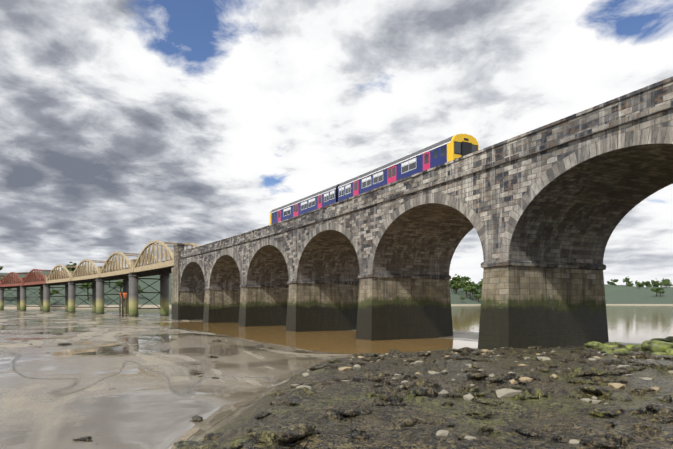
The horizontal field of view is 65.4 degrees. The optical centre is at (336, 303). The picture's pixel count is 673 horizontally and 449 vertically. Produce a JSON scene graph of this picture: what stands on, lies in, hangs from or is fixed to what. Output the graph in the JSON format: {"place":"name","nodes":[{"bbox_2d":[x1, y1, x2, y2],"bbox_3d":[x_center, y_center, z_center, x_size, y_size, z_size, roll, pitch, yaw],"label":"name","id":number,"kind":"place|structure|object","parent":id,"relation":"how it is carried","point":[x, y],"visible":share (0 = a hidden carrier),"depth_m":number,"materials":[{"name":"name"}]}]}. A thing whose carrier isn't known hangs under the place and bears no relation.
{"place":"outdoors","nodes":[
{"label":"outdoors","id":0,"kind":"place"},
{"bbox_2d":[0,269,481,307],"bbox_3d":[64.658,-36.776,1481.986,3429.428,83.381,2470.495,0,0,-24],"label":"far riverbank","id":1,"kind":"structure","parent":0,"point":[454,297],"depth_m":516.10,"materials":[{"name":"green plant"}]},
{"bbox_2d":[38,288,58,294],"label":"tree","id":2,"kind":"object","parent":1,"relation":"on","point":[53,292],"visible":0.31,"depth_m":445.12,"materials":[{"name":"green plant"}]},
{"bbox_2d":[62,262,76,270],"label":"tree","id":3,"kind":"object","parent":1,"relation":"on","point":[73,269],"visible":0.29,"depth_m":561.64,"materials":[{"name":"green plant"}]},
{"bbox_2d":[80,282,91,300],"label":"tree","id":4,"kind":"object","parent":1,"relation":"on","point":[90,283],"visible":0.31,"depth_m":473.01,"materials":[{"name":"green plant"}]},
{"bbox_2d":[113,280,122,292],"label":"tree","id":5,"kind":"object","parent":1,"relation":"on","point":[117,284],"visible":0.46,"depth_m":523.93,"materials":[{"name":"green plant"}]},
{"bbox_2d":[452,274,460,282],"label":"tree","id":6,"kind":"object","parent":1,"relation":"on","point":[457,278],"visible":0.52,"depth_m":1059.71,"materials":[{"name":"green plant"}]},
{"bbox_2d":[460,277,472,293],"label":"tree","id":7,"kind":"object","parent":1,"relation":"on","point":[463,283],"visible":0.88,"depth_m":1036.09,"materials":[{"name":"green plant"}]},
{"bbox_2d":[462,284,470,297],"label":"tree","id":8,"kind":"object","parent":1,"relation":"on","point":[466,288],"visible":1,"depth_m":978.13,"materials":[{"name":"green plant"}]},
{"bbox_2d":[473,287,480,299],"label":"tree","id":9,"kind":"object","parent":1,"relation":"on","point":[475,292],"visible":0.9,"depth_m":1000.78,"materials":[{"name":"green plant"}]},
{"bbox_2d":[0,309,672,448],"bbox_3d":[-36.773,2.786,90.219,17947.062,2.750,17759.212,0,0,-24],"label":"ground","id":10,"kind":"structure","parent":0,"point":[137,387],"depth_m":14.29,"materials":[{"name":"soil"}]},
{"bbox_2d":[0,287,19,309],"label":"iron pier","id":11,"kind":"structure","parent":10,"relation":"on","point":[2,297],"depth_m":268.01,"materials":[{"name":"grey metal"}]},
{"bbox_2d":[20,285,42,310],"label":"iron pier","id":12,"kind":"structure","parent":10,"relation":"on","point":[23,297],"depth_m":242.66,"materials":[{"name":"metal"}]},
{"bbox_2d":[0,272,40,287],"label":"bridge truss","id":13,"kind":"object","parent":12,"relation":"on","point":[12,285],"visible":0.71,"depth_m":255.89,"materials":[{"name":"red metal"}]},
{"bbox_2d":[22,269,64,285],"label":"bridge truss","id":14,"kind":"object","parent":12,"relation":"on","point":[42,276],"visible":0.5,"depth_m":231.39,"materials":[{"name":"red metal"}]},
{"bbox_2d":[43,283,67,311],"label":"iron pier","id":15,"kind":"structure","parent":10,"relation":"on","point":[46,297],"depth_m":218.86,"materials":[{"name":"metal"}]},
{"bbox_2d":[45,265,89,284],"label":"bridge truss","id":16,"kind":"object","parent":15,"relation":"on","point":[58,274],"visible":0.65,"depth_m":207.28,"materials":[{"name":"beige metal"}]},
{"bbox_2d":[68,281,95,312],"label":"iron pier","id":17,"kind":"structure","parent":10,"relation":"on","point":[72,296],"depth_m":194.32,"materials":[{"name":"grey metal"}]},
{"bbox_2d":[95,277,128,313],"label":"iron pier","id":18,"kind":"structure","parent":10,"relation":"on","point":[100,294],"depth_m":167.83,"materials":[{"name":"grey metal"}]},
{"bbox_2d":[70,259,123,281],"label":"bridge truss","id":19,"kind":"object","parent":18,"relation":"on","point":[88,278],"visible":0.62,"depth_m":181.60,"materials":[{"name":"beige metal"}]},
{"bbox_2d":[119,293,126,316],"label":"timber dolphin","id":20,"kind":"object","parent":10,"relation":"on","point":[124,295],"visible":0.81,"depth_m":132.78},
{"bbox_2d":[0,333,272,441],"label":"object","id":21,"kind":"object","parent":10,"relation":"on","point":[194,418],"visible":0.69,"depth_m":22.46,"materials":[{"name":"grey stone"}]},
{"bbox_2d":[128,272,169,315],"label":"iron pier","id":22,"kind":"structure","parent":10,"relation":"on","point":[134,292],"depth_m":143.58,"materials":[{"name":"metal"}]},
{"bbox_2d":[98,252,160,278],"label":"bridge truss","id":23,"kind":"object","parent":22,"relation":"on","point":[119,273],"visible":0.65,"depth_m":155.21,"materials":[{"name":"beige metal"}]},
{"bbox_2d":[131,241,198,273],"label":"bridge truss","id":24,"kind":"object","parent":22,"relation":"on","point":[164,267],"visible":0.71,"depth_m":128.74,"materials":[{"name":"beige metal"}]},
{"bbox_2d":[171,76,672,349],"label":"viaduct","id":25,"kind":"object","parent":10,"relation":"on","point":[544,210],"visible":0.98,"depth_m":38.91,"materials":[{"name":"stone"}]},
{"bbox_2d":[4,259,172,283],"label":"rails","id":26,"kind":"object","parent":25,"relation":"on","point":[92,273],"visible":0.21,"depth_m":186.18,"materials":[{"name":"brown metal"}]},
{"bbox_2d":[270,184,338,224],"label":"train car","id":27,"kind":"object","parent":26,"relation":"on","point":[322,198],"visible":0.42,"depth_m":67.80,"materials":[{"name":"painted metal"},{"name":"glass"}]},
{"bbox_2d":[338,134,478,201],"bbox_3d":[6.156,-12.315,52.361,2.912,3.940,20.002,0,0,-28],"label":"train car","id":28,"kind":"object","parent":26,"relation":"on","point":[446,150],"visible":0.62,"depth_m":48.07,"materials":[{"name":"painted metal"},{"name":"glass"}]},
{"bbox_2d":[173,371,672,448],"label":"wrack lumps","id":29,"kind":"object","parent":10,"relation":"on","point":[284,434],"visible":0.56,"depth_m":6.95,"materials":[{"name":"brown plant"}]},
{"bbox_2d":[290,375,608,443],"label":"pale stones","id":30,"kind":"object","parent":10,"relation":"on","point":[445,433],"visible":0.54,"depth_m":5.69,"materials":[{"name":"grey stone"}]},
{"bbox_2d":[290,346,672,400],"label":"wrack lumps","id":31,"kind":"object","parent":10,"relation":"on","point":[428,388],"visible":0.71,"depth_m":13.33,"materials":[{"name":"brown plant"}]},
{"bbox_2d":[296,347,672,403],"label":"pale stones","id":32,"kind":"object","parent":10,"relation":"on","point":[505,392],"visible":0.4,"depth_m":11.66,"materials":[{"name":"grey stone"}]},
{"bbox_2d":[338,347,671,390],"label":"stones","id":33,"kind":"object","parent":10,"relation":"on","point":[554,376],"visible":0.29,"depth_m":11.24,"materials":[{"name":"grey stone"}]},
{"bbox_2d":[584,336,672,355],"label":"mossy rocks","id":34,"kind":"object","parent":10,"relation":"on","point":[658,346],"visible":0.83,"depth_m":26.66,"materials":[{"name":"green plant"}]},
{"bbox_2d":[0,0,672,286],"label":"sky","id":35,"kind":"structure","parent":0,"point":[126,125],"materials":[{"name":"white"}]},
{"bbox_2d":[4,305,672,353],"bbox_3d":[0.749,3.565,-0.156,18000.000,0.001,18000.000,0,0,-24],"label":"water","id":36,"kind":"structure","parent":0,"point":[640,324],"depth_m":64.18,"materials":[{"name":"brown liquid"}]},
{"bbox_2d":[604,284,672,304],"bbox_3d":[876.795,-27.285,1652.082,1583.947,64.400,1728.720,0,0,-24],"label":"land","id":37,"kind":"structure","parent":0,"point":[623,295],"depth_m":1129.54,"materials":[{"name":"green plant"}]},
{"bbox_2d":[623,277,629,285],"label":"tree","id":38,"kind":"object","parent":37,"relation":"on","point":[626,279],"visible":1,"depth_m":1436.60,"materials":[{"name":"green plant"}]},
{"bbox_2d":[642,281,650,288],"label":"tree","id":39,"kind":"object","parent":37,"relation":"on","point":[646,283],"visible":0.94,"depth_m":1292.54,"materials":[{"name":"green plant"}]},
{"bbox_2d":[651,280,659,287],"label":"tree","id":40,"kind":"object","parent":37,"relation":"on","point":[654,282],"visible":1,"depth_m":1267.76,"materials":[{"name":"green plant"}]},
{"bbox_2d":[651,286,663,296],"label":"tree","id":41,"kind":"object","parent":37,"relation":"on","point":[656,289],"visible":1,"depth_m":1089.06,"materials":[{"name":"green plant"}]},
{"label":"iron pier","id":42,"kind":"object","parent":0,"visible":0},
{"bbox_2d":[0,275,13,288],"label":"bowstring","id":43,"kind":"object","parent":42,"relation":"on","point":[3,276],"visible":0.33,"depth_m":282.85,"materials":[{"name":"red metal"}]}
]}

